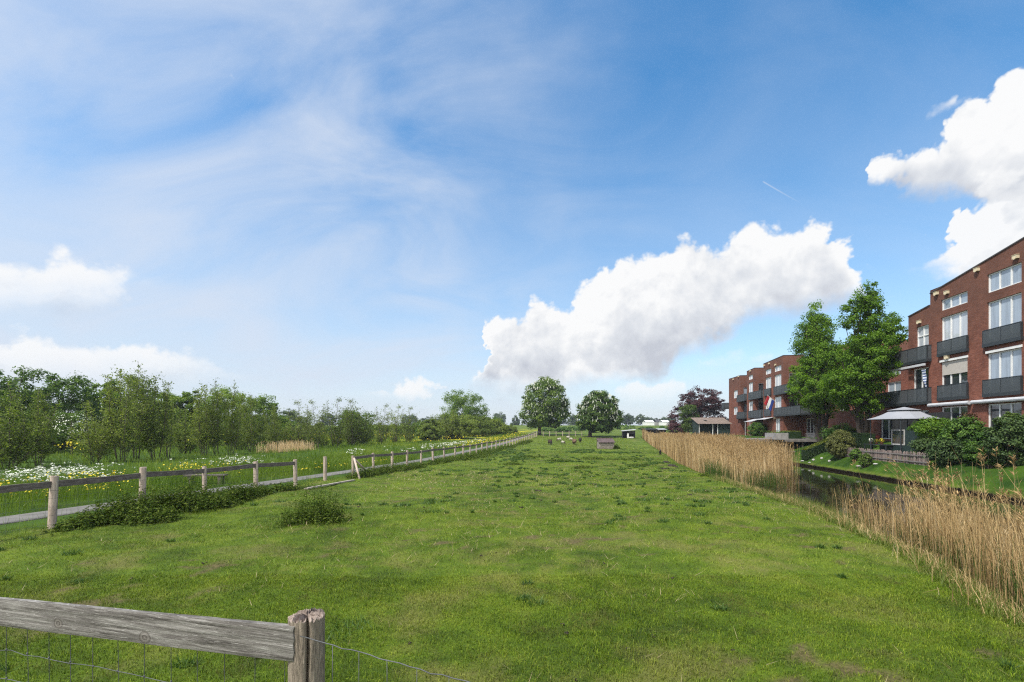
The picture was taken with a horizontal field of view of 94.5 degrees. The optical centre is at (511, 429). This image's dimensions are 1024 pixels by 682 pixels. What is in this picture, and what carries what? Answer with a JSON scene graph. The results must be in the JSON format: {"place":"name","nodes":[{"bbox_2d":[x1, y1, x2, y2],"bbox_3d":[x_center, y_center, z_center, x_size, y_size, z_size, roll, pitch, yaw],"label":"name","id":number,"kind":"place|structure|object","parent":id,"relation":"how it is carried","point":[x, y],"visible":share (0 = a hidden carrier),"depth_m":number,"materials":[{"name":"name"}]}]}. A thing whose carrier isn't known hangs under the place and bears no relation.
{"place":"outdoors","nodes":[
{"label":"outdoors","id":0,"kind":"place"},
{"bbox_2d":[0,434,532,524],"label":"path","id":1,"kind":"structure","parent":0,"point":[36,515],"depth_m":14.69,"materials":[{"name":"concrete"}]},
{"bbox_2d":[0,425,1023,681],"bbox_3d":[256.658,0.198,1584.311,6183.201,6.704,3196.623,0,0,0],"label":"ground","id":2,"kind":"structure","parent":0,"point":[848,463],"depth_m":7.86,"materials":[{"name":"green plant"}]},
{"bbox_2d":[0,369,34,426],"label":"broadleaf tree","id":3,"kind":"object","parent":2,"relation":"on","point":[29,391],"visible":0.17,"depth_m":44.52,"materials":[{"name":"green plant"}]},
{"bbox_2d":[0,395,57,461],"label":"young alder","id":4,"kind":"object","parent":2,"relation":"on","point":[29,456],"visible":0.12,"depth_m":31.36,"materials":[{"name":"green plant"}]},
{"bbox_2d":[0,381,62,467],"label":"young alder","id":5,"kind":"object","parent":2,"relation":"on","point":[15,442],"visible":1,"depth_m":27.05,"materials":[{"name":"green plant"}]},
{"bbox_2d":[0,365,67,426],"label":"broadleaf tree","id":6,"kind":"object","parent":2,"relation":"on","point":[15,381],"visible":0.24,"depth_m":45.89,"materials":[{"name":"green plant"}]},
{"bbox_2d":[13,386,61,465],"bbox_3d":[-29.019,-0.239,28.929,2.337,5.247,2.404,0,0,-24],"label":"young alder","id":7,"kind":"object","parent":2,"relation":"on","point":[43,454],"visible":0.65,"depth_m":28.93,"materials":[{"name":"green plant"}]},
{"bbox_2d":[48,408,77,452],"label":"bush","id":8,"kind":"object","parent":2,"relation":"on","point":[64,419],"visible":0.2,"depth_m":44.53,"materials":[{"name":"green plant"}]},
{"bbox_2d":[20,370,106,450],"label":"broadleaf tree","id":9,"kind":"object","parent":2,"relation":"on","point":[73,402],"visible":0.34,"depth_m":49.55,"materials":[{"name":"green plant"}]},
{"bbox_2d":[49,411,94,454],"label":"hawthorn bush","id":10,"kind":"object","parent":2,"relation":"on","point":[62,433],"visible":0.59,"depth_m":40.54,"materials":[{"name":"green plant"}]},
{"bbox_2d":[65,400,117,461],"bbox_3d":[-27.642,0.178,31.713,3.189,4.240,2.832,0,0,16],"label":"young alder","id":11,"kind":"object","parent":2,"relation":"on","point":[99,446],"visible":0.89,"depth_m":31.40,"materials":[{"name":"green plant"}]},
{"bbox_2d":[81,379,129,440],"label":"broadleaf tree","id":12,"kind":"object","parent":2,"relation":"on","point":[95,387],"visible":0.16,"depth_m":55.23,"materials":[{"name":"green plant"}]},
{"bbox_2d":[98,367,150,461],"bbox_3d":[-26.384,-1.039,32.158,2.793,6.775,2.716,0,0,-26],"label":"young alder","id":13,"kind":"object","parent":2,"relation":"on","point":[123,441],"visible":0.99,"depth_m":31.99,"materials":[{"name":"green plant"}]},
{"bbox_2d":[104,372,161,445],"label":"broadleaf tree","id":14,"kind":"object","parent":2,"relation":"on","point":[132,394],"visible":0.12,"depth_m":57.58,"materials":[{"name":"green plant"}]},
{"bbox_2d":[119,360,158,459],"bbox_3d":[-27.456,-1.331,34.685,3.540,7.363,2.570,0,0,27],"label":"young alder","id":15,"kind":"object","parent":2,"relation":"on","point":[140,387],"visible":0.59,"depth_m":34.40,"materials":[{"name":"green plant"}]},
{"bbox_2d":[0,459,297,532],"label":"paddock fence","id":16,"kind":"object","parent":2,"relation":"on","point":[54,484],"visible":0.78,"depth_m":12.60,"materials":[{"name":"grey wood"}]},
{"bbox_2d":[127,374,176,459],"bbox_3d":[-26.890,-0.983,35.359,3.099,6.767,3.014,0,0,-42],"label":"young alder","id":17,"kind":"object","parent":2,"relation":"on","point":[162,417],"visible":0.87,"depth_m":35.43,"materials":[{"name":"green plant"}]},
{"bbox_2d":[151,385,182,457],"bbox_3d":[-27.617,-0.590,37.863,2.188,5.926,2.524,0,0,2],"label":"young alder","id":18,"kind":"object","parent":2,"relation":"on","point":[169,443],"visible":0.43,"depth_m":37.92,"materials":[{"name":"green plant"}]},
{"bbox_2d":[143,390,196,446],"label":"broadleaf tree","id":19,"kind":"object","parent":2,"relation":"on","point":[176,398],"visible":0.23,"depth_m":59.16,"materials":[{"name":"green plant"}]},
{"bbox_2d":[169,407,198,453],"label":"young alder","id":20,"kind":"object","parent":2,"relation":"on","point":[185,442],"visible":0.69,"depth_m":44.32,"materials":[{"name":"green plant"}]},
{"bbox_2d":[173,390,211,446],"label":"broadleaf tree","id":21,"kind":"object","parent":2,"relation":"on","point":[186,403],"visible":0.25,"depth_m":61.36,"materials":[{"name":"green plant"}]},
{"bbox_2d":[186,382,225,455],"bbox_3d":[-26.109,-0.866,40.376,2.909,6.531,2.991,0,0,-4],"label":"young alder","id":22,"kind":"object","parent":2,"relation":"on","point":[201,441],"visible":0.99,"depth_m":39.97,"materials":[{"name":"green plant"}]},
{"bbox_2d":[203,377,227,454],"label":"young alder","id":23,"kind":"object","parent":2,"relation":"on","point":[216,428],"visible":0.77,"depth_m":41.11,"materials":[{"name":"green plant"}]},
{"bbox_2d":[203,384,260,445],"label":"broadleaf tree","id":24,"kind":"object","parent":2,"relation":"on","point":[226,391],"visible":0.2,"depth_m":65.24,"materials":[{"name":"green plant"}]},
{"bbox_2d":[218,380,247,453],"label":"young alder","id":25,"kind":"object","parent":2,"relation":"on","point":[232,436],"visible":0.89,"depth_m":42.78,"materials":[{"name":"green plant"}]},
{"bbox_2d":[0,597,468,681],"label":"board fence","id":26,"kind":"object","parent":2,"relation":"on","point":[297,642],"visible":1,"depth_m":2.57,"materials":[{"name":"grey wood"}]},
{"bbox_2d":[220,405,262,449],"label":"young alder","id":27,"kind":"object","parent":2,"relation":"on","point":[242,445],"visible":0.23,"depth_m":51.42,"materials":[{"name":"green plant"}]},
{"bbox_2d":[0,439,485,481],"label":"cow parsley","id":28,"kind":"object","parent":2,"relation":"on","point":[73,470],"visible":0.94,"depth_m":17.50,"materials":[{"name":"white plant"}]},
{"bbox_2d":[238,392,270,451],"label":"young alder","id":29,"kind":"object","parent":2,"relation":"on","point":[250,430],"visible":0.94,"depth_m":46.83,"materials":[{"name":"green plant"}]},
{"bbox_2d":[0,432,524,496],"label":"yellow wildflowers","id":30,"kind":"object","parent":2,"relation":"on","point":[209,463],"visible":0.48,"depth_m":21.26,"materials":[{"name":"yellow plant"}]},
{"bbox_2d":[240,393,292,442],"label":"broadleaf tree","id":31,"kind":"object","parent":2,"relation":"on","point":[265,403],"visible":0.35,"depth_m":71.31,"materials":[{"name":"green plant"}]},
{"bbox_2d":[263,405,283,445],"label":"young alder","id":32,"kind":"object","parent":2,"relation":"on","point":[275,433],"visible":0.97,"depth_m":50.48,"materials":[{"name":"green plant"}]},
{"bbox_2d":[257,415,290,446],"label":"young alder","id":33,"kind":"object","parent":2,"relation":"on","point":[282,434],"visible":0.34,"depth_m":53.47,"materials":[{"name":"green plant"}]},
{"bbox_2d":[255,439,318,452],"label":"reed patch","id":34,"kind":"object","parent":2,"relation":"on","point":[283,445],"visible":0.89,"depth_m":46.66,"materials":[{"name":"plant"}]},
{"bbox_2d":[278,425,297,447],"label":"young alder","id":35,"kind":"object","parent":2,"relation":"on","point":[292,438],"visible":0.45,"depth_m":53.91,"materials":[{"name":"green plant"}]},
{"bbox_2d":[278,408,302,423],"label":"broadleaf tree","id":36,"kind":"object","parent":2,"relation":"on","point":[291,413],"visible":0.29,"depth_m":129.27,"materials":[{"name":"green plant"}]},
{"bbox_2d":[282,399,318,445],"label":"young alder","id":37,"kind":"object","parent":2,"relation":"on","point":[304,438],"visible":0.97,"depth_m":54.50,"materials":[{"name":"green plant"}]},
{"bbox_2d":[268,480,352,527],"bbox_3d":[-4.891,1.747,11.585,2.022,1.216,1.383,0,0,0],"label":"weed clump","id":38,"kind":"object","parent":2,"relation":"on","point":[323,513],"visible":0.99,"depth_m":11.47,"materials":[{"name":"green plant"}]},
{"bbox_2d":[302,399,331,446],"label":"young alder","id":39,"kind":"object","parent":2,"relation":"on","point":[320,426],"visible":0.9,"depth_m":57.65,"materials":[{"name":"green plant"}]},
{"bbox_2d":[316,396,350,445],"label":"young alder","id":40,"kind":"object","parent":2,"relation":"on","point":[334,426],"visible":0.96,"depth_m":62.49,"materials":[{"name":"green plant"}]},
{"bbox_2d":[340,398,369,444],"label":"young alder","id":41,"kind":"object","parent":2,"relation":"on","point":[350,431],"visible":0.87,"depth_m":65.52,"materials":[{"name":"green plant"}]},
{"bbox_2d":[341,406,377,444],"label":"young alder","id":42,"kind":"object","parent":2,"relation":"on","point":[363,439],"visible":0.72,"depth_m":67.22,"materials":[{"name":"green plant"}]},
{"bbox_2d":[340,409,378,431],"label":"broadleaf tree","id":43,"kind":"object","parent":2,"relation":"on","point":[355,413],"visible":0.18,"depth_m":99.36,"materials":[{"name":"green plant"}]},
{"bbox_2d":[40,439,718,535],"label":"nettles","id":44,"kind":"object","parent":2,"relation":"on","point":[169,506],"visible":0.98,"depth_m":13.52,"materials":[{"name":"green plant"}]},
{"bbox_2d":[370,404,396,443],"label":"young alder","id":45,"kind":"object","parent":2,"relation":"on","point":[384,426],"visible":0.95,"depth_m":76.04,"materials":[{"name":"green plant"}]},
{"bbox_2d":[385,404,406,442],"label":"young alder","id":46,"kind":"object","parent":2,"relation":"on","point":[396,429],"visible":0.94,"depth_m":82.11,"materials":[{"name":"green plant"}]},
{"bbox_2d":[398,406,420,441],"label":"young alder","id":47,"kind":"object","parent":2,"relation":"on","point":[409,429],"visible":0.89,"depth_m":85.62,"materials":[{"name":"green plant"}]},
{"bbox_2d":[415,419,445,440],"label":"bush","id":48,"kind":"object","parent":2,"relation":"on","point":[433,432],"visible":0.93,"depth_m":90.97,"materials":[{"name":"green plant"}]},
{"bbox_2d":[352,432,535,478],"bbox_3d":[-1.540,1.731,66.970,0.981,2.663,86.268,0,0,9],"label":"paddock fence","id":49,"kind":"object","parent":2,"relation":"on","point":[355,462],"visible":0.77,"depth_m":35.54,"materials":[{"name":"grey wood"}]},
{"bbox_2d":[434,410,464,438],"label":"young alder","id":50,"kind":"object","parent":2,"relation":"on","point":[447,429],"visible":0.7,"depth_m":98.80,"materials":[{"name":"green plant"}]},
{"bbox_2d":[447,414,479,438],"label":"bush","id":51,"kind":"object","parent":2,"relation":"on","point":[470,428],"visible":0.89,"depth_m":98.69,"materials":[{"name":"green plant"}]},
{"bbox_2d":[439,389,489,423],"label":"broadleaf tree","id":52,"kind":"object","parent":2,"relation":"on","point":[460,402],"visible":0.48,"depth_m":130.04,"materials":[{"name":"green plant"}]},
{"bbox_2d":[466,415,496,435],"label":"broadleaf tree","id":53,"kind":"object","parent":2,"relation":"on","point":[484,427],"visible":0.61,"depth_m":111.14,"materials":[{"name":"green plant"}]},
{"bbox_2d":[485,418,508,434],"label":"broadleaf tree","id":54,"kind":"object","parent":2,"relation":"on","point":[499,426],"visible":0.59,"depth_m":116.59,"materials":[{"name":"green plant"}]},
{"bbox_2d":[0,432,1018,534],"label":"verge grass","id":55,"kind":"structure","parent":2,"relation":"on","point":[310,463],"depth_m":28.13,"materials":[{"name":"green plant"}]},
{"bbox_2d":[0,448,1021,681],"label":"tussocks","id":56,"kind":"object","parent":2,"relation":"on","point":[518,457],"visible":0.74,"depth_m":16.34,"materials":[{"name":"green plant"}]},
{"bbox_2d":[0,469,1023,681],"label":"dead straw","id":57,"kind":"object","parent":2,"relation":"on","point":[518,531],"visible":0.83,"depth_m":12.27,"materials":[{"name":"beige plant"}]},
{"bbox_2d":[516,376,571,434],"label":"horse chestnut tree","id":58,"kind":"object","parent":2,"relation":"on","point":[544,411],"visible":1,"depth_m":115.44,"materials":[{"name":"green plant"}]},
{"bbox_2d":[574,390,624,436],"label":"horse chestnut tree","id":59,"kind":"object","parent":2,"relation":"on","point":[599,410],"visible":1,"depth_m":105.64,"materials":[{"name":"green plant"}]},
{"bbox_2d":[596,438,614,448],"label":"sheep shelter","id":60,"kind":"object","parent":2,"relation":"on","point":[605,443],"visible":1,"depth_m":64.23,"materials":[{"name":"beige wood"}]},
{"bbox_2d":[623,413,635,424],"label":"distant tree","id":61,"kind":"object","parent":2,"relation":"on","point":[628,418],"visible":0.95,"depth_m":328.22,"materials":[{"name":"green plant"}]},
{"bbox_2d":[677,404,699,432],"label":"young tree","id":62,"kind":"object","parent":2,"relation":"on","point":[688,412],"visible":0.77,"depth_m":95.46,"materials":[{"name":"green plant"}]},
{"bbox_2d":[666,385,726,433],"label":"copper beech tree","id":63,"kind":"object","parent":2,"relation":"on","point":[714,408],"visible":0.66,"depth_m":106.84,"materials":[{"name":"purple plant"}]},
{"bbox_2d":[691,417,731,435],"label":"garden shed","id":64,"kind":"structure","parent":2,"relation":"on","point":[713,425],"depth_m":83.20,"materials":[{"name":"white paint"}]},
{"bbox_2d":[641,429,813,488],"bbox_3d":[25.650,1.414,70.156,9.682,3.832,97.115,0,0,13],"label":"reed bed","id":65,"kind":"object","parent":2,"relation":"on","point":[738,459],"visible":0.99,"depth_m":32.45,"materials":[{"name":"plant"}]},
{"bbox_2d":[747,422,767,435],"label":"terrace plants","id":66,"kind":"object","parent":2,"relation":"on","point":[758,426],"visible":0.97,"depth_m":70.22,"materials":[{"name":"green plant"}]},
{"bbox_2d":[740,438,816,455],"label":"timber jetty","id":67,"kind":"object","parent":2,"relation":"on","point":[802,440],"visible":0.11,"depth_m":46.04,"materials":[{"name":"grey wood"}]},
{"bbox_2d":[765,430,787,439],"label":"planter box","id":68,"kind":"object","parent":67,"relation":"on","point":[778,436],"visible":0.98,"depth_m":44.70,"materials":[{"name":"concrete"}]},
{"bbox_2d":[763,430,802,444],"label":"clipped hedge","id":69,"kind":"object","parent":2,"relation":"on","point":[794,434],"visible":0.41,"depth_m":48.55,"materials":[{"name":"green plant"}]},
{"bbox_2d":[722,340,907,436],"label":"brick apartment house","id":70,"kind":"structure","parent":2,"relation":"on","point":[751,391],"depth_m":69.42,"materials":[{"name":"red brick"}]},
{"bbox_2d":[807,418,815,435],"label":"balcony door","id":71,"kind":"structure","parent":70,"relation":"in","point":[810,426],"depth_m":62.46,"materials":[{"name":"white paint"}]},
{"bbox_2d":[785,299,845,441],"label":"hornbeam tree","id":72,"kind":"object","parent":2,"relation":"on","point":[818,361],"visible":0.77,"depth_m":44.95,"materials":[{"name":"green plant"}]},
{"bbox_2d":[800,428,856,459],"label":"clipped hedge","id":73,"kind":"object","parent":2,"relation":"on","point":[812,450],"visible":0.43,"depth_m":40.62,"materials":[{"name":"green plant"}]},
{"bbox_2d":[819,422,854,441],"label":"rock shrub","id":74,"kind":"object","parent":2,"relation":"on","point":[848,428],"visible":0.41,"depth_m":40.95,"materials":[{"name":"green plant"}]},
{"bbox_2d":[825,429,856,458],"bbox_3d":[25.549,1.135,36.845,2.251,2.336,2.056,0,0,0],"label":"topiary bush","id":75,"kind":"object","parent":2,"relation":"on","point":[835,447],"visible":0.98,"depth_m":36.43,"materials":[{"name":"green plant"}]},
{"bbox_2d":[848,448,861,460],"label":"shrub","id":76,"kind":"object","parent":2,"relation":"on","point":[853,453],"visible":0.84,"depth_m":34.41,"materials":[{"name":"green plant"}]},
{"bbox_2d":[817,279,907,432],"bbox_3d":[28.330,-5.194,38.230,6.302,13.720,4.832,0,0,31],"label":"hornbeam tree","id":77,"kind":"object","parent":2,"relation":"on","point":[865,359],"visible":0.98,"depth_m":37.64,"materials":[{"name":"green plant"}]},
{"bbox_2d":[851,432,875,449],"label":"clipped hedge","id":78,"kind":"object","parent":2,"relation":"on","point":[861,439],"visible":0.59,"depth_m":36.48,"materials":[{"name":"green plant"}]},
{"bbox_2d":[707,472,1023,630],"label":"bank grass","id":79,"kind":"structure","parent":2,"relation":"on","point":[992,604],"depth_m":8.50,"materials":[{"name":"green plant"}]},
{"bbox_2d":[858,453,872,467],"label":"shrub","id":80,"kind":"object","parent":2,"relation":"on","point":[864,457],"visible":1,"depth_m":32.33,"materials":[{"name":"green plant"}]},
{"bbox_2d":[713,446,1023,626],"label":"reed fringe","id":81,"kind":"object","parent":2,"relation":"on","point":[1001,565],"visible":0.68,"depth_m":9.49,"materials":[{"name":"plant"}]},
{"bbox_2d":[844,447,928,465],"bbox_3d":[24.912,1.723,32.036,0.124,0.882,9.330,0,0,9],"label":"picket fence","id":82,"kind":"object","parent":2,"relation":"on","point":[881,455],"visible":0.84,"depth_m":30.31,"materials":[{"name":"grey wood"}]},
{"bbox_2d":[879,427,918,456],"bbox_3d":[25.915,0.896,31.760,0.080,2.100,4.130,0,0,9],"label":"terrace screen","id":83,"kind":"object","parent":2,"relation":"on","point":[908,436],"visible":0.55,"depth_m":31.33,"materials":[{"name":"glass"}]},
{"bbox_2d":[891,430,904,444],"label":"window","id":84,"kind":"structure","parent":83,"relation":"in","point":[895,434],"depth_m":31.87,"materials":[{"name":"glass"}]},
{"bbox_2d":[867,407,940,450],"bbox_3d":[27.000,0.013,32.600,3.917,3.149,3.917,0,0,0],"label":"gazebo","id":85,"kind":"object","parent":2,"relation":"on","point":[904,413],"visible":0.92,"depth_m":31.78,"materials":[{"name":"white fabric"}]},
{"bbox_2d":[794,463,1023,502],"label":"bank edging","id":86,"kind":"object","parent":2,"relation":"on","point":[898,480],"visible":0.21,"depth_m":27.71,"materials":[{"name":"brown wood"}]},
{"bbox_2d":[908,436,937,457],"bbox_3d":[25.274,1.103,28.664,2.099,1.591,1.985,0,0,0],"label":"garden shrub","id":87,"kind":"object","parent":2,"relation":"on","point":[918,444],"visible":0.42,"depth_m":28.61,"materials":[{"name":"green plant"}]},
{"bbox_2d":[825,237,1023,445],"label":"brick apartment house","id":88,"kind":"structure","parent":2,"relation":"on","point":[965,349],"depth_m":30.26,"materials":[{"name":"red brick"}]},
{"bbox_2d":[892,412,950,429],"bbox_3d":[28.838,-0.026,33.597,0.110,2.250,6.002,0,0,9],"label":"shade cloth","id":89,"kind":"object","parent":88,"relation":"in","point":[895,424],"visible":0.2,"depth_m":34.29,"materials":[{"name":"grey fabric"}]},
{"bbox_2d":[914,367,928,388],"bbox_3d":[30.031,-3.280,34.645,0.060,2.440,1.650,0,0,9],"label":"balcony door","id":90,"kind":"structure","parent":88,"relation":"in","point":[918,376],"depth_m":34.88,"materials":[{"name":"white paint"}]},
{"bbox_2d":[918,324,928,346],"bbox_3d":[30.008,-6.340,34.476,0.064,2.440,1.300,0,0,9],"label":"balcony door","id":91,"kind":"structure","parent":88,"relation":"in","point":[923,331],"depth_m":34.51,"materials":[{"name":"white paint"}]},
{"bbox_2d":[942,291,967,310],"bbox_3d":[29.529,-8.550,31.511,0.060,0.760,2.327,0,0,9],"label":"window","id":92,"kind":"structure","parent":88,"relation":"in","point":[962,298],"depth_m":31.55,"materials":[{"name":"glass"}]},
{"bbox_2d":[942,310,967,340],"bbox_3d":[29.529,-6.475,31.511,0.060,2.450,2.327,0,0,9],"label":"window","id":93,"kind":"structure","parent":88,"relation":"in","point":[955,325],"depth_m":31.55,"materials":[{"name":"glass"}]},
{"bbox_2d":[942,372,967,384],"bbox_3d":[29.529,-3.410,31.511,0.060,2.420,2.327,0,0,9],"label":"window","id":94,"kind":"structure","parent":88,"relation":"in","point":[959,378],"depth_m":31.55,"materials":[{"name":"glass"}]},
{"bbox_2d":[942,406,967,418],"bbox_3d":[29.529,-0.350,31.511,0.060,2.400,2.327,0,0,9],"label":"window","id":95,"kind":"structure","parent":88,"relation":"in","point":[955,411],"depth_m":31.47,"materials":[{"name":"glass"}]},
{"bbox_2d":[989,262,1021,292],"bbox_3d":[28.915,-8.870,27.724,0.060,1.140,2.337,0,0,9],"label":"window","id":96,"kind":"structure","parent":88,"relation":"in","point":[1012,275],"depth_m":27.77,"materials":[{"name":"glass"}]},
{"bbox_2d":[989,292,1021,328],"bbox_3d":[28.915,-6.495,27.724,0.060,2.490,2.337,0,0,9],"label":"window","id":97,"kind":"structure","parent":88,"relation":"in","point":[1007,310],"depth_m":27.77,"materials":[{"name":"glass"}]},
{"bbox_2d":[989,348,1021,378],"bbox_3d":[28.915,-3.410,27.724,0.060,2.420,2.337,0,0,9],"label":"window","id":98,"kind":"structure","parent":88,"relation":"in","point":[1008,363],"depth_m":27.77,"materials":[{"name":"glass"}]},
{"bbox_2d":[989,402,1021,426],"bbox_3d":[28.915,-0.350,27.724,0.060,2.400,2.337,0,0,9],"label":"window","id":99,"kind":"structure","parent":88,"relation":"in","point":[995,410],"depth_m":27.99,"materials":[{"name":"glass"}]},
{"bbox_2d":[907,416,949,439],"bbox_3d":[25.956,0.438,28.908,3.133,2.560,2.627,0,0,0],"label":"acer shrub","id":100,"kind":"object","parent":2,"relation":"on","point":[922,429],"visible":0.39,"depth_m":28.70,"materials":[{"name":"green plant"}]},
{"bbox_2d":[921,437,975,464],"bbox_3d":[24.538,1.279,26.456,2.709,1.715,2.486,0,0,0],"label":"garden shrub","id":101,"kind":"object","parent":2,"relation":"on","point":[937,449],"visible":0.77,"depth_m":26.15,"materials":[{"name":"green plant"}]},
{"bbox_2d":[936,416,986,455],"bbox_3d":[25.297,0.514,26.510,2.520,2.652,2.178,0,0,0],"label":"garden shrub","id":102,"kind":"object","parent":2,"relation":"on","point":[965,433],"visible":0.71,"depth_m":26.23,"materials":[{"name":"green plant"}]},
{"bbox_2d":[961,441,993,464],"bbox_3d":[24.612,1.221,24.793,1.669,1.408,1.552,0,0,0],"label":"garden shrub","id":103,"kind":"object","parent":2,"relation":"on","point":[968,448],"visible":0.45,"depth_m":24.82,"materials":[{"name":"green plant"}]},
{"bbox_2d":[973,427,1005,468],"bbox_3d":[24.078,0.943,23.909,1.302,2.199,1.127,0,0,0],"label":"garden shrub","id":104,"kind":"object","parent":2,"relation":"on","point":[988,463],"visible":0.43,"depth_m":23.82,"materials":[{"name":"green plant"}]},
{"bbox_2d":[980,413,1023,465],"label":"garden shrub","id":105,"kind":"object","parent":2,"relation":"on","point":[1009,430],"visible":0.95,"depth_m":23.05,"materials":[{"name":"green plant"}]},
{"bbox_2d":[0,0,1023,424],"label":"sky","id":106,"kind":"structure","parent":0,"point":[374,203],"materials":[{"name":"blue"}]},
{"bbox_2d":[664,452,1023,608],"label":"water","id":107,"kind":"structure","parent":0,"point":[825,483],"depth_m":23.21,"materials":[{"name":"green liquid"}]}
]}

